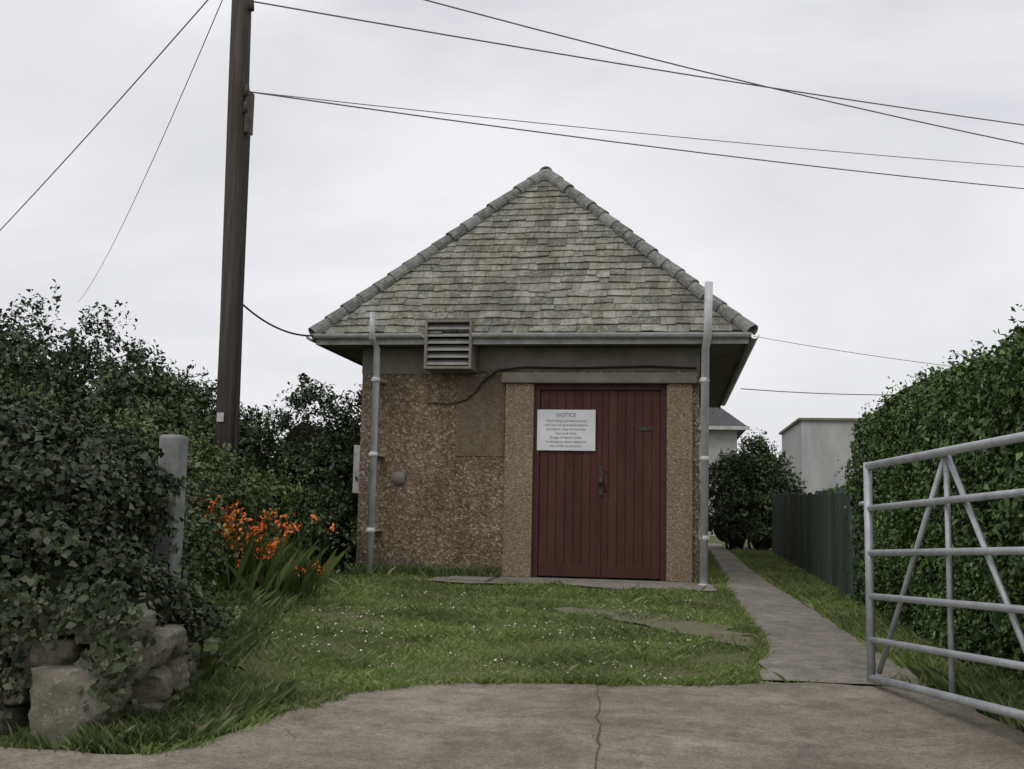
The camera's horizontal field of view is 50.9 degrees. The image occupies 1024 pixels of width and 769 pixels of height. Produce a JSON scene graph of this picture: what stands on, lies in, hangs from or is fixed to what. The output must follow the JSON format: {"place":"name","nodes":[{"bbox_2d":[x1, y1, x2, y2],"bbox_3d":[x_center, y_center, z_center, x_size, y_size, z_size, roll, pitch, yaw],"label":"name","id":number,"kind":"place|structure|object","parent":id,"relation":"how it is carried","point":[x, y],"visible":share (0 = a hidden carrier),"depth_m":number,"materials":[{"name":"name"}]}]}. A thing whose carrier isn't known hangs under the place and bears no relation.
{"place":"outdoors","nodes":[
{"label":"outdoors","id":0,"kind":"place"},
{"bbox_2d":[0,560,699,754],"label":"long grass","id":1,"kind":"structure","parent":0,"point":[214,703],"depth_m":4.86,"materials":[{"name":"green plant"}]},
{"bbox_2d":[427,319,469,323],"bbox_3d":[-0.723,-0.734,13.005,0.510,0.030,0.440,0,-7,9],"label":"vent top","id":2,"kind":"object","parent":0,"point":[439,321],"visible":0.57,"depth_m":12.81,"materials":[{"name":"grey metal"}]},
{"bbox_2d":[426,366,473,372],"bbox_3d":[-0.734,-0.178,12.941,0.510,0.030,0.440,0,-7,9],"label":"vent bottom","id":3,"kind":"object","parent":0,"point":[449,369],"visible":0.86,"depth_m":12.81,"materials":[{"name":"grey metal"}]},
{"bbox_2d":[0,536,1023,767],"bbox_3d":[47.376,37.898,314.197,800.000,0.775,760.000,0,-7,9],"label":"ground","id":4,"kind":"structure","parent":0,"point":[715,539],"depth_m":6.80,"materials":[{"name":"plant"}]},
{"bbox_2d":[0,703,30,736],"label":"stone","id":5,"kind":"object","parent":4,"relation":"on","point":[20,712],"visible":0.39,"depth_m":4.32,"materials":[{"name":"grey stone"}]},
{"bbox_2d":[0,669,31,704],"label":"stone","id":6,"kind":"object","parent":5,"relation":"on","point":[12,700],"visible":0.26,"depth_m":4.27,"materials":[{"name":"grey stone"}]},
{"bbox_2d":[7,635,89,670],"bbox_3d":[-1.869,1.099,4.419,0.304,0.147,0.274,0,-7,9],"label":"stone","id":7,"kind":"object","parent":6,"relation":"on","point":[69,651],"visible":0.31,"depth_m":4.29,"materials":[{"name":"grey stone"}]},
{"bbox_2d":[19,603,90,636],"bbox_3d":[-1.864,0.973,4.454,0.273,0.132,0.275,0,-7,9],"label":"stone","id":8,"kind":"object","parent":7,"relation":"on","point":[41,626],"visible":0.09,"depth_m":4.34,"materials":[{"name":"grey stone"}]},
{"bbox_2d":[1,303,78,396],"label":"tree","id":9,"kind":"object","parent":4,"relation":"on","point":[15,313],"visible":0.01,"depth_m":18.66,"materials":[{"name":"green plant"}]},
{"bbox_2d":[27,663,132,748],"bbox_3d":[-1.697,1.262,4.251,0.367,0.319,0.278,0,-7,9],"label":"stone","id":10,"kind":"object","parent":4,"relation":"on","point":[58,703],"visible":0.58,"depth_m":4.15,"materials":[{"name":"grey stone"}]},
{"bbox_2d":[73,640,161,679],"bbox_3d":[-1.596,1.106,4.374,0.272,0.147,0.278,0,-7,9],"label":"stone","id":11,"kind":"object","parent":10,"relation":"on","point":[150,654],"visible":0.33,"depth_m":4.31,"materials":[{"name":"grey stone"}]},
{"bbox_2d":[73,607,156,643],"bbox_3d":[-1.624,0.989,4.412,0.236,0.134,0.273,0,-7,9],"label":"stone","id":12,"kind":"object","parent":11,"relation":"on","point":[149,615],"visible":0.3,"depth_m":4.33,"materials":[{"name":"grey stone"}]},
{"bbox_2d":[0,278,215,427],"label":"tree","id":13,"kind":"object","parent":4,"relation":"on","point":[21,347],"visible":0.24,"depth_m":15.97,"materials":[{"name":"green plant"}]},
{"bbox_2d":[0,369,242,576],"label":"shrub","id":14,"kind":"object","parent":4,"relation":"on","point":[198,512],"visible":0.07,"depth_m":9.18,"materials":[{"name":"green plant"}]},
{"bbox_2d":[0,399,244,719],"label":"ivy covered bank","id":15,"kind":"structure","parent":4,"relation":"on","point":[78,511],"depth_m":4.72,"materials":[{"name":"green plant"}]},
{"bbox_2d":[0,354,273,466],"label":"shrub","id":16,"kind":"object","parent":4,"relation":"on","point":[165,392],"visible":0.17,"depth_m":12.48,"materials":[{"name":"green plant"}]},
{"bbox_2d":[123,701,163,714],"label":"stone","id":17,"kind":"object","parent":4,"relation":"on","point":[150,705],"visible":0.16,"depth_m":4.41,"materials":[{"name":"grey stone"}]},
{"bbox_2d":[127,664,173,702],"bbox_3d":[-1.538,1.251,4.521,0.218,0.151,0.238,0,-7,9],"label":"stone","id":18,"kind":"object","parent":17,"relation":"on","point":[155,684],"visible":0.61,"depth_m":4.44,"materials":[{"name":"grey stone"}]},
{"bbox_2d":[149,630,177,667],"bbox_3d":[-1.533,1.117,4.539,0.217,0.153,0.234,0,-7,9],"label":"stone","id":19,"kind":"object","parent":18,"relation":"on","point":[166,640],"visible":0.42,"depth_m":4.50,"materials":[{"name":"grey stone"}]},
{"bbox_2d":[152,434,187,590],"bbox_3d":[-1.950,0.976,6.089,0.130,1.380,0.130,0,-7,9],"label":"gate post","id":20,"kind":"object","parent":4,"relation":"on","point":[174,448],"visible":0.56,"depth_m":6.08,"materials":[{"name":"grey concrete"}]},
{"bbox_2d":[166,691,182,703],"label":"stone","id":21,"kind":"object","parent":4,"relation":"on","point":[177,696],"visible":0.03,"depth_m":4.68,"materials":[{"name":"grey stone"}]},
{"bbox_2d":[164,658,189,691],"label":"stone","id":22,"kind":"object","parent":21,"relation":"on","point":[178,667],"visible":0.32,"depth_m":4.68,"materials":[{"name":"grey stone"}]},
{"bbox_2d":[155,624,187,658],"bbox_3d":[-1.541,1.136,4.740,0.221,0.146,0.239,0,-7,9],"label":"stone","id":23,"kind":"object","parent":22,"relation":"on","point":[180,649],"visible":0.37,"depth_m":4.70,"materials":[{"name":"grey stone"}]},
{"bbox_2d":[139,482,245,607],"bbox_3d":[-2.578,0.991,6.896,1.666,1.140,2.765,6,-8,-37],"label":"shrub","id":24,"kind":"object","parent":4,"relation":"on","point":[194,567],"visible":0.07,"depth_m":6.85,"materials":[{"name":"green plant"}]},
{"bbox_2d":[189,636,217,685],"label":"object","id":25,"kind":"object","parent":4,"relation":"on","point":[206,657],"visible":0.04,"depth_m":5.02,"materials":[{"name":"plant"}]},
{"bbox_2d":[106,398,331,554],"bbox_3d":[-3.312,1.156,11.303,2.609,2.023,3.092,0,-7,9],"label":"shrub","id":26,"kind":"object","parent":4,"relation":"on","point":[250,492],"visible":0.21,"depth_m":11.23,"materials":[{"name":"green plant"}]},
{"bbox_2d":[184,494,350,607],"bbox_3d":[-2.531,1.427,9.666,1.974,1.044,2.737,0,-7,9],"label":"montbretia plant","id":27,"kind":"object","parent":4,"relation":"on","point":[270,564],"visible":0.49,"depth_m":9.26,"materials":[{"name":"green plant"}]},
{"bbox_2d":[199,373,364,573],"bbox_3d":[-2.996,1.220,14.441,3.363,2.851,3.278,0,-7,9],"label":"shrub","id":28,"kind":"object","parent":4,"relation":"on","point":[326,452],"visible":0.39,"depth_m":14.04,"materials":[{"name":"green plant"}]},
{"bbox_2d":[366,312,380,575],"bbox_3d":[-1.674,0.718,12.793,0.084,3.160,0.284,0,-7,12],"label":"downpipe","id":29,"kind":"object","parent":4,"relation":"on","point":[373,460],"visible":0.85,"depth_m":12.84,"materials":[{"name":"grey metal"}]},
{"bbox_2d":[367,528,374,532],"bbox_3d":[-1.675,1.732,12.775,0.097,0.060,0.100,0,-7,9],"label":"pipe collar","id":30,"kind":"object","parent":29,"relation":"attached to","point":[369,530],"visible":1,"depth_m":12.73,"materials":[{"name":"grey metal"}]},
{"bbox_2d":[369,452,377,456],"bbox_3d":[-1.657,0.838,12.878,0.097,0.060,0.100,0,-7,9],"label":"pipe collar","id":31,"kind":"object","parent":29,"relation":"attached to","point":[372,454],"visible":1,"depth_m":12.84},
{"bbox_2d":[372,377,379,381],"bbox_3d":[-1.639,-0.056,12.981,0.097,0.060,0.100,0,-7,9],"label":"pipe collar","id":32,"kind":"object","parent":29,"relation":"attached to","point":[375,379],"visible":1,"depth_m":12.94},
{"bbox_2d":[356,347,507,576],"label":"front wall","id":33,"kind":"structure","parent":4,"relation":"on","point":[442,504],"depth_m":13.05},
{"bbox_2d":[352,445,359,493],"bbox_3d":[-1.887,1.075,13.572,0.138,0.600,0.350,0,-7,9],"label":"meter box","id":34,"kind":"object","parent":33,"relation":"attached to","point":[356,466],"visible":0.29,"depth_m":13.41,"materials":[{"name":"grey plastic"}]},
{"bbox_2d":[371,379,386,383],"bbox_3d":[-1.619,-0.040,13.114,0.110,0.020,0.330,0,-7,9],"label":"pipe bracket","id":35,"kind":"object","parent":33,"relation":"attached to","point":[382,381],"visible":0.71,"depth_m":13.15,"materials":[{"name":"grey metal"}]},
{"bbox_2d":[362,348,430,373],"bbox_3d":[-1.419,-0.289,13.275,0.874,0.320,0.011,0,-7,9],"label":"concrete band","id":36,"kind":"object","parent":33,"relation":"attached to","point":[401,360],"visible":0.79,"depth_m":13.27,"materials":[{"name":"grey concrete"}]},
{"bbox_2d":[391,471,404,484],"bbox_3d":[-1.383,1.140,13.091,0.170,0.167,0.030,0,-7,9],"label":"round vent","id":37,"kind":"object","parent":33,"relation":"attached to","point":[397,477],"visible":1,"depth_m":13.08,"materials":[{"name":"plastic"}]},
{"bbox_2d":[424,319,432,372],"bbox_3d":[-0.996,-0.457,13.013,0.030,0.590,0.440,0,-7,9],"label":"vent side","id":38,"kind":"object","parent":33,"relation":"attached to","point":[426,345],"visible":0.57,"depth_m":12.81,"materials":[{"name":"metal"}]},
{"bbox_2d":[426,324,468,364],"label":"vent louvres","id":39,"kind":"object","parent":33,"relation":"attached to","point":[448,347],"visible":1,"depth_m":12.80,"materials":[{"name":"grey metal"}]},
{"bbox_2d":[429,336,468,365],"bbox_3d":[-0.739,-0.464,12.904,0.510,0.530,0.020,0,-7,9],"label":"vent back","id":40,"kind":"object","parent":39,"relation":"attached to","point":[449,351],"visible":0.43,"depth_m":12.89,"materials":[{"name":"black metal"}]},
{"bbox_2d":[426,390,477,404],"bbox_3d":[-0.729,0.153,13.101,0.645,0.182,0.019,0,-7,9],"label":"wall cable","id":41,"kind":"object","parent":33,"relation":"attached to","point":[454,402],"depth_m":13.08,"materials":[{"name":"black rubber"}]},
{"bbox_2d":[468,319,477,372],"bbox_3d":[-0.462,-0.455,12.933,0.030,0.590,0.440,0,-7,9],"label":"vent side","id":42,"kind":"object","parent":33,"relation":"attached to","point":[473,359],"visible":0.86,"depth_m":12.78,"materials":[{"name":"metal"}]},
{"bbox_2d":[455,376,504,456],"bbox_3d":[-0.382,0.379,13.040,0.590,0.980,0.009,0,-7,9],"label":"render patch","id":43,"kind":"object","parent":33,"relation":"attached to","point":[480,418],"visible":1,"depth_m":13.03,"materials":[{"name":"beige concrete"}]},
{"bbox_2d":[477,365,695,390],"bbox_3d":[0.872,-0.077,12.865,2.622,0.306,0.056,0,-7,9],"label":"wall cable","id":44,"kind":"object","parent":33,"relation":"attached to","point":[498,370],"depth_m":12.88,"materials":[{"name":"black rubber"}]},
{"bbox_2d":[444,576,493,582],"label":"stone slab","id":45,"kind":"structure","parent":4,"relation":"on","point":[468,578],"depth_m":12.06,"materials":[{"name":"concrete"}]},
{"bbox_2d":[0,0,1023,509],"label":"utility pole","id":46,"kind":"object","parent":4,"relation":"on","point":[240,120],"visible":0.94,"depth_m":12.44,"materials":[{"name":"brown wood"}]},
{"bbox_2d":[502,383,534,576],"bbox_3d":[0.087,1.139,12.911,0.340,2.300,0.190,0,-7,9],"label":"door pilaster","id":47,"kind":"object","parent":4,"relation":"on","point":[518,490],"depth_m":12.82,"materials":[{"name":"beige concrete"}]},
{"bbox_2d":[531,384,540,576],"bbox_3d":[0.293,1.141,12.895,0.068,2.300,0.100,0,-7,9],"label":"door frame","id":48,"kind":"object","parent":47,"relation":"attached to","point":[536,471],"visible":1,"depth_m":12.83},
{"bbox_2d":[501,372,696,383],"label":"lintel","id":49,"kind":"structure","parent":47,"relation":"on","point":[605,377],"depth_m":12.77,"materials":[{"name":"concrete"}]},
{"bbox_2d":[507,347,692,371],"bbox_3d":[1.058,-0.279,13.019,2.220,0.320,0.220,0,-7,9],"label":"front wall over door","id":50,"kind":"structure","parent":49,"relation":"on","point":[593,371],"depth_m":12.92,"materials":[{"name":"grey concrete"}]},
{"bbox_2d":[479,347,699,370],"bbox_3d":[0.914,-0.303,12.925,2.644,0.280,0.011,0,-7,9],"label":"concrete band","id":51,"kind":"object","parent":50,"relation":"attached to","point":[493,359],"visible":1,"depth_m":12.92,"materials":[{"name":"grey concrete"}]},
{"bbox_2d":[428,576,717,590],"bbox_3d":[0.664,2.220,12.023,3.273,0.016,1.168,0,-7,9],"label":"door apron","id":52,"kind":"object","parent":4,"relation":"on","point":[626,585],"depth_m":12.02,"materials":[{"name":"grey concrete"}]},
{"bbox_2d":[499,576,694,583],"bbox_3d":[0.984,2.343,12.577,2.280,0.128,0.340,0,-7,9],"label":"door step","id":53,"kind":"object","parent":52,"relation":"on","point":[617,580],"depth_m":12.53,"materials":[{"name":"grey concrete"}]},
{"bbox_2d":[538,576,649,579],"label":"floor slab","id":54,"kind":"structure","parent":4,"relation":"on","point":[596,578],"depth_m":12.82,"materials":[{"name":"concrete"}]},
{"bbox_2d":[538,390,660,579],"bbox_3d":[1.042,1.176,12.806,1.440,2.220,0.034,0,-7,9],"label":"door backing","id":55,"kind":"object","parent":4,"relation":"on","point":[625,483],"depth_m":12.75,"materials":[{"name":"red wood"}]},
{"bbox_2d":[538,390,660,578],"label":"double door boards","id":56,"kind":"object","parent":55,"relation":"attached to","point":[576,493],"visible":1,"depth_m":12.75,"materials":[{"name":"red paint"}]},
{"bbox_2d":[537,410,595,450],"bbox_3d":[0.648,0.546,12.864,0.700,0.490,0.010,0,-7,9],"label":"notice","id":57,"kind":"object","parent":56,"relation":"attached to","point":[545,433],"visible":1,"depth_m":12.86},
{"bbox_2d":[546,440,585,442],"bbox_3d":[0.645,0.685,12.840,0.472,0.035,0.001,0,-7,9],"label":"notice text","id":58,"kind":"object","parent":57,"relation":"attached to","point":[568,442],"visible":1,"depth_m":12.83},
{"bbox_2d":[546,419,586,422],"bbox_3d":[0.649,0.437,12.869,0.490,0.035,0.001,0,-7,9],"label":"notice text","id":59,"kind":"object","parent":57,"relation":"attached to","point":[567,420],"visible":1,"depth_m":12.87},
{"bbox_2d":[538,564,595,576],"bbox_3d":[0.645,2.192,12.688,0.685,0.140,0.012,0,-7,9],"label":"door kick rail","id":60,"kind":"object","parent":56,"relation":"attached to","point":[570,570],"depth_m":12.68,"materials":[{"name":"red wood"}]},
{"bbox_2d":[596,391,601,576],"bbox_3d":[1.034,1.169,12.750,0.050,2.200,0.014,0,-7,9],"label":"door meeting strip","id":61,"kind":"object","parent":56,"relation":"attached to","point":[598,537],"depth_m":12.73,"materials":[{"name":"red wood"}]},
{"bbox_2d":[605,472,606,491],"bbox_3d":[1.109,1.152,12.712,0.018,0.245,0.063,0,-7,9],"label":"handle","id":62,"kind":"object","parent":56,"relation":"attached to","point":[605,480],"visible":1,"depth_m":12.69,"materials":[{"name":"metal"}]},
{"bbox_2d":[639,426,651,430],"bbox_3d":[1.581,0.521,12.746,0.160,0.050,0.008,0,-7,9],"label":"door letterplate","id":63,"kind":"object","parent":56,"relation":"attached to","point":[645,428],"depth_m":12.74,"materials":[{"name":"grey metal"}]},
{"bbox_2d":[599,466,602,494],"bbox_3d":[1.052,1.138,12.738,0.050,0.340,0.009,0,-7,9],"label":"hasp","id":64,"kind":"object","parent":55,"relation":"attached to","point":[600,476],"visible":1,"depth_m":12.74,"materials":[{"name":"metal"}]},
{"bbox_2d":[598,478,602,484],"bbox_3d":[1.048,1.145,12.709,0.057,0.080,0.060,0,-7,9],"label":"padlock","id":65,"kind":"object","parent":64,"relation":"hanging from","point":[600,481],"visible":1,"depth_m":12.69,"materials":[{"name":"metal"}]},
{"bbox_2d":[601,565,659,578],"bbox_3d":[1.381,2.194,12.577,0.685,0.140,0.012,0,-7,9],"label":"door kick rail","id":66,"kind":"object","parent":55,"relation":"attached to","point":[638,572],"depth_m":12.57,"materials":[{"name":"red paint"}]},
{"bbox_2d":[555,607,755,646],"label":"bare earth","id":67,"kind":"structure","parent":4,"relation":"on","point":[702,628],"depth_m":8.29,"materials":[{"name":"soil"}]},
{"bbox_2d":[666,384,692,581],"bbox_3d":[1.966,1.144,12.627,0.300,2.300,0.190,0,-7,9],"label":"door pilaster","id":68,"kind":"object","parent":4,"relation":"on","point":[679,531],"depth_m":12.53,"materials":[{"name":"beige concrete"}]},
{"bbox_2d":[660,384,666,580],"bbox_3d":[1.784,1.145,12.669,0.068,2.300,0.100,0,-7,9],"label":"door frame","id":69,"kind":"object","parent":68,"relation":"attached to","point":[663,482],"visible":0.93,"depth_m":12.62,"materials":[{"name":"red wood"}]},
{"bbox_2d":[693,371,698,581],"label":"front wall","id":70,"kind":"structure","parent":4,"relation":"on","point":[695,480],"depth_m":12.58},
{"bbox_2d":[700,281,712,583],"bbox_3d":[2.207,0.568,12.226,0.147,3.481,0.294,0,-7,9],"label":"downpipe","id":71,"kind":"object","parent":4,"relation":"on","point":[704,465],"visible":0.85,"depth_m":12.25,"materials":[{"name":"grey metal"}]},
{"bbox_2d":[700,377,706,382],"bbox_3d":[2.217,-0.045,12.399,0.097,0.060,0.100,0,-7,9],"label":"pipe collar","id":72,"kind":"object","parent":71,"relation":"attached to","point":[703,379],"visible":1,"depth_m":12.35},
{"bbox_2d":[700,456,708,460],"bbox_3d":[2.200,0.849,12.296,0.097,0.060,0.100,0,-7,9],"label":"pipe collar","id":73,"kind":"object","parent":71,"relation":"attached to","point":[704,458],"visible":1,"depth_m":12.25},
{"bbox_2d":[702,536,708,540],"bbox_3d":[2.182,1.742,12.192,0.097,0.060,0.100,0,-7,9],"label":"pipe collar","id":74,"kind":"object","parent":71,"relation":"attached to","point":[704,538],"visible":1,"depth_m":12.15,"materials":[{"name":"grey metal"}]},
{"bbox_2d":[699,429,736,535],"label":"walls","id":75,"kind":"structure","parent":4,"relation":"on","point":[723,440],"depth_m":30.47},
{"bbox_2d":[699,407,745,439],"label":"roof","id":76,"kind":"structure","parent":75,"relation":"on","point":[720,417],"depth_m":30.46,"materials":[{"name":"stone"}]},
{"bbox_2d":[699,426,749,429],"bbox_3d":[3.480,1.208,30.550,6.400,0.100,0.080,0,-7,9],"label":"gutter","id":77,"kind":"object","parent":76,"relation":"attached to","point":[729,427],"visible":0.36,"depth_m":30.12,"materials":[{"name":"white plastic"}]},
{"bbox_2d":[699,428,807,550],"bbox_3d":[4.557,2.067,20.727,2.321,2.392,3.284,5,-8,-29],"label":"shrub","id":78,"kind":"object","parent":4,"relation":"on","point":[751,483],"visible":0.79,"depth_m":19.91,"materials":[{"name":"green plant"}]},
{"bbox_2d":[708,543,924,686],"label":"footpath","id":79,"kind":"structure","parent":4,"relation":"on","point":[810,644],"depth_m":7.60,"materials":[{"name":"concrete"}]},
{"bbox_2d":[772,487,878,604],"bbox_3d":[3.962,2.045,14.377,0.150,1.290,9.290,0,-7,9],"label":"wooden board fence","id":80,"kind":"object","parent":4,"relation":"on","point":[810,531],"visible":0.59,"depth_m":12.83,"materials":[{"name":"grey wood"}]},
{"bbox_2d":[779,418,904,493],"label":"flat roofed outbuilding","id":81,"kind":"structure","parent":4,"relation":"on","point":[817,449],"depth_m":21.32,"materials":[{"name":"paint"}]},
{"bbox_2d":[823,478,880,592],"bbox_3d":[4.262,1.758,12.714,1.121,1.547,5.610,0,-7,9],"label":"clipped hedge","id":82,"kind":"object","parent":4,"relation":"on","point":[829,490],"visible":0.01,"depth_m":14.51,"materials":[{"name":"green plant"}]},
{"bbox_2d":[835,304,1023,684],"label":"clipped hedge","id":83,"kind":"object","parent":4,"relation":"on","point":[980,397],"visible":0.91,"depth_m":6.58,"materials":[{"name":"green plant"}]},
{"bbox_2d":[859,432,1023,720],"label":"metal field gate","id":84,"kind":"structure","parent":4,"relation":"on","point":[946,466],"depth_m":5.05,"materials":[{"name":"metal"}]},
{"bbox_2d":[0,681,1023,768],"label":"driveway","id":85,"kind":"structure","parent":0,"point":[776,725],"depth_m":4.49,"materials":[{"name":"concrete"}]},
{"bbox_2d":[594,684,600,768],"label":"driveway joint","id":86,"kind":"object","parent":85,"relation":"on","point":[598,734],"visible":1,"depth_m":4.48,"materials":[{"name":"grey concrete"}]},
{"bbox_2d":[0,0,1023,459],"label":"sky","id":87,"kind":"structure","parent":0,"point":[340,197],"materials":[{"name":"white"}]},
{"bbox_2d":[321,190,748,333],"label":"roof deck","id":88,"kind":"structure","parent":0,"point":[579,315],"depth_m":12.80,"materials":[{"name":"grey"}]},
{"bbox_2d":[318,345,361,365],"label":"fascia","id":89,"kind":"structure","parent":88,"relation":"attached to","point":[339,354],"depth_m":13.96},
{"bbox_2d":[306,337,315,342],"bbox_3d":[-1.854,-0.099,16.980,0.110,0.065,8.020,0,-7,9],"label":"gutter","id":90,"kind":"object","parent":89,"relation":"attached to","point":[311,340],"visible":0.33,"depth_m":13.12,"materials":[{"name":"grey plastic"}]},
{"bbox_2d":[316,338,423,344],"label":"fascia front","id":91,"kind":"structure","parent":88,"relation":"attached to","point":[400,341],"depth_m":12.96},
{"bbox_2d":[311,333,424,338],"bbox_3d":[-1.731,-0.579,12.915,1.375,0.060,0.110,0,-7,9],"label":"gutter front","id":92,"kind":"object","parent":91,"relation":"attached to","point":[365,335],"visible":0.97,"depth_m":12.88,"materials":[{"name":"grey plastic"}]},
{"bbox_2d":[308,169,544,334],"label":"hip tiles","id":93,"kind":"object","parent":88,"relation":"attached to","point":[385,282],"visible":0.99,"depth_m":13.79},
{"bbox_2d":[322,178,748,333],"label":"front hip slates","id":94,"kind":"object","parent":88,"relation":"attached to","point":[487,262],"visible":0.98,"depth_m":13.26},
{"bbox_2d":[473,338,748,343],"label":"fascia front","id":95,"kind":"structure","parent":88,"relation":"attached to","point":[606,340],"depth_m":12.54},
{"bbox_2d":[472,332,751,337],"bbox_3d":[1.127,-0.569,12.482,3.225,0.065,0.110,0,-7,9],"label":"gutter front","id":96,"kind":"object","parent":95,"relation":"attached to","point":[619,335],"visible":1,"depth_m":12.44,"materials":[{"name":"grey plastic"}]},
{"bbox_2d":[545,169,757,335],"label":"hip tiles","id":97,"kind":"object","parent":88,"relation":"attached to","point":[688,281],"visible":0.96,"depth_m":13.34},
{"bbox_2d":[719,344,747,408],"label":"fascia","id":98,"kind":"structure","parent":88,"relation":"attached to","point":[737,365],"depth_m":14.87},
{"bbox_2d":[722,335,758,405],"bbox_3d":[3.357,-0.086,16.192,0.110,0.065,8.020,0,-7,9],"label":"gutter","id":99,"kind":"object","parent":98,"relation":"attached to","point":[749,348],"visible":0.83,"depth_m":14.64,"materials":[{"name":"grey plastic"}]},
{"bbox_2d":[540,384,660,390],"bbox_3d":[1.061,0.036,12.910,1.440,0.070,0.100,0,-7,9],"label":"door frame head","id":100,"kind":"object","parent":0,"point":[632,387],"depth_m":12.86},
{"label":"stone","id":101,"kind":"object","parent":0,"visible":0},
{"bbox_2d":[0,633,11,666],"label":"stone","id":102,"kind":"object","parent":101,"relation":"on","point":[6,658],"visible":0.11,"depth_m":4.33,"materials":[{"name":"grey stone"}]},
{"bbox_2d":[0,606,26,629],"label":"stone","id":103,"kind":"object","parent":102,"relation":"on","point":[20,617],"visible":0.07,"depth_m":4.42,"materials":[{"name":"grey stone"}]},
{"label":"stone","id":104,"kind":"object","parent":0,"visible":0},
{"bbox_2d":[180,652,196,681],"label":"stone","id":105,"kind":"object","parent":104,"relation":"on","point":[192,669],"visible":0.18,"depth_m":4.90,"materials":[{"name":"grey stone"}]},
{"bbox_3d":[-1.213,1.414,16.826,0.220,2.900,6.980,0,-7,9],"label":"side wall","id":106,"kind":"object","parent":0,"visible":0},
{"bbox_2d":[324,344,744,407],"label":"soffit","id":107,"kind":"structure","parent":106,"relation":"on","point":[723,359],"depth_m":13.50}
]}

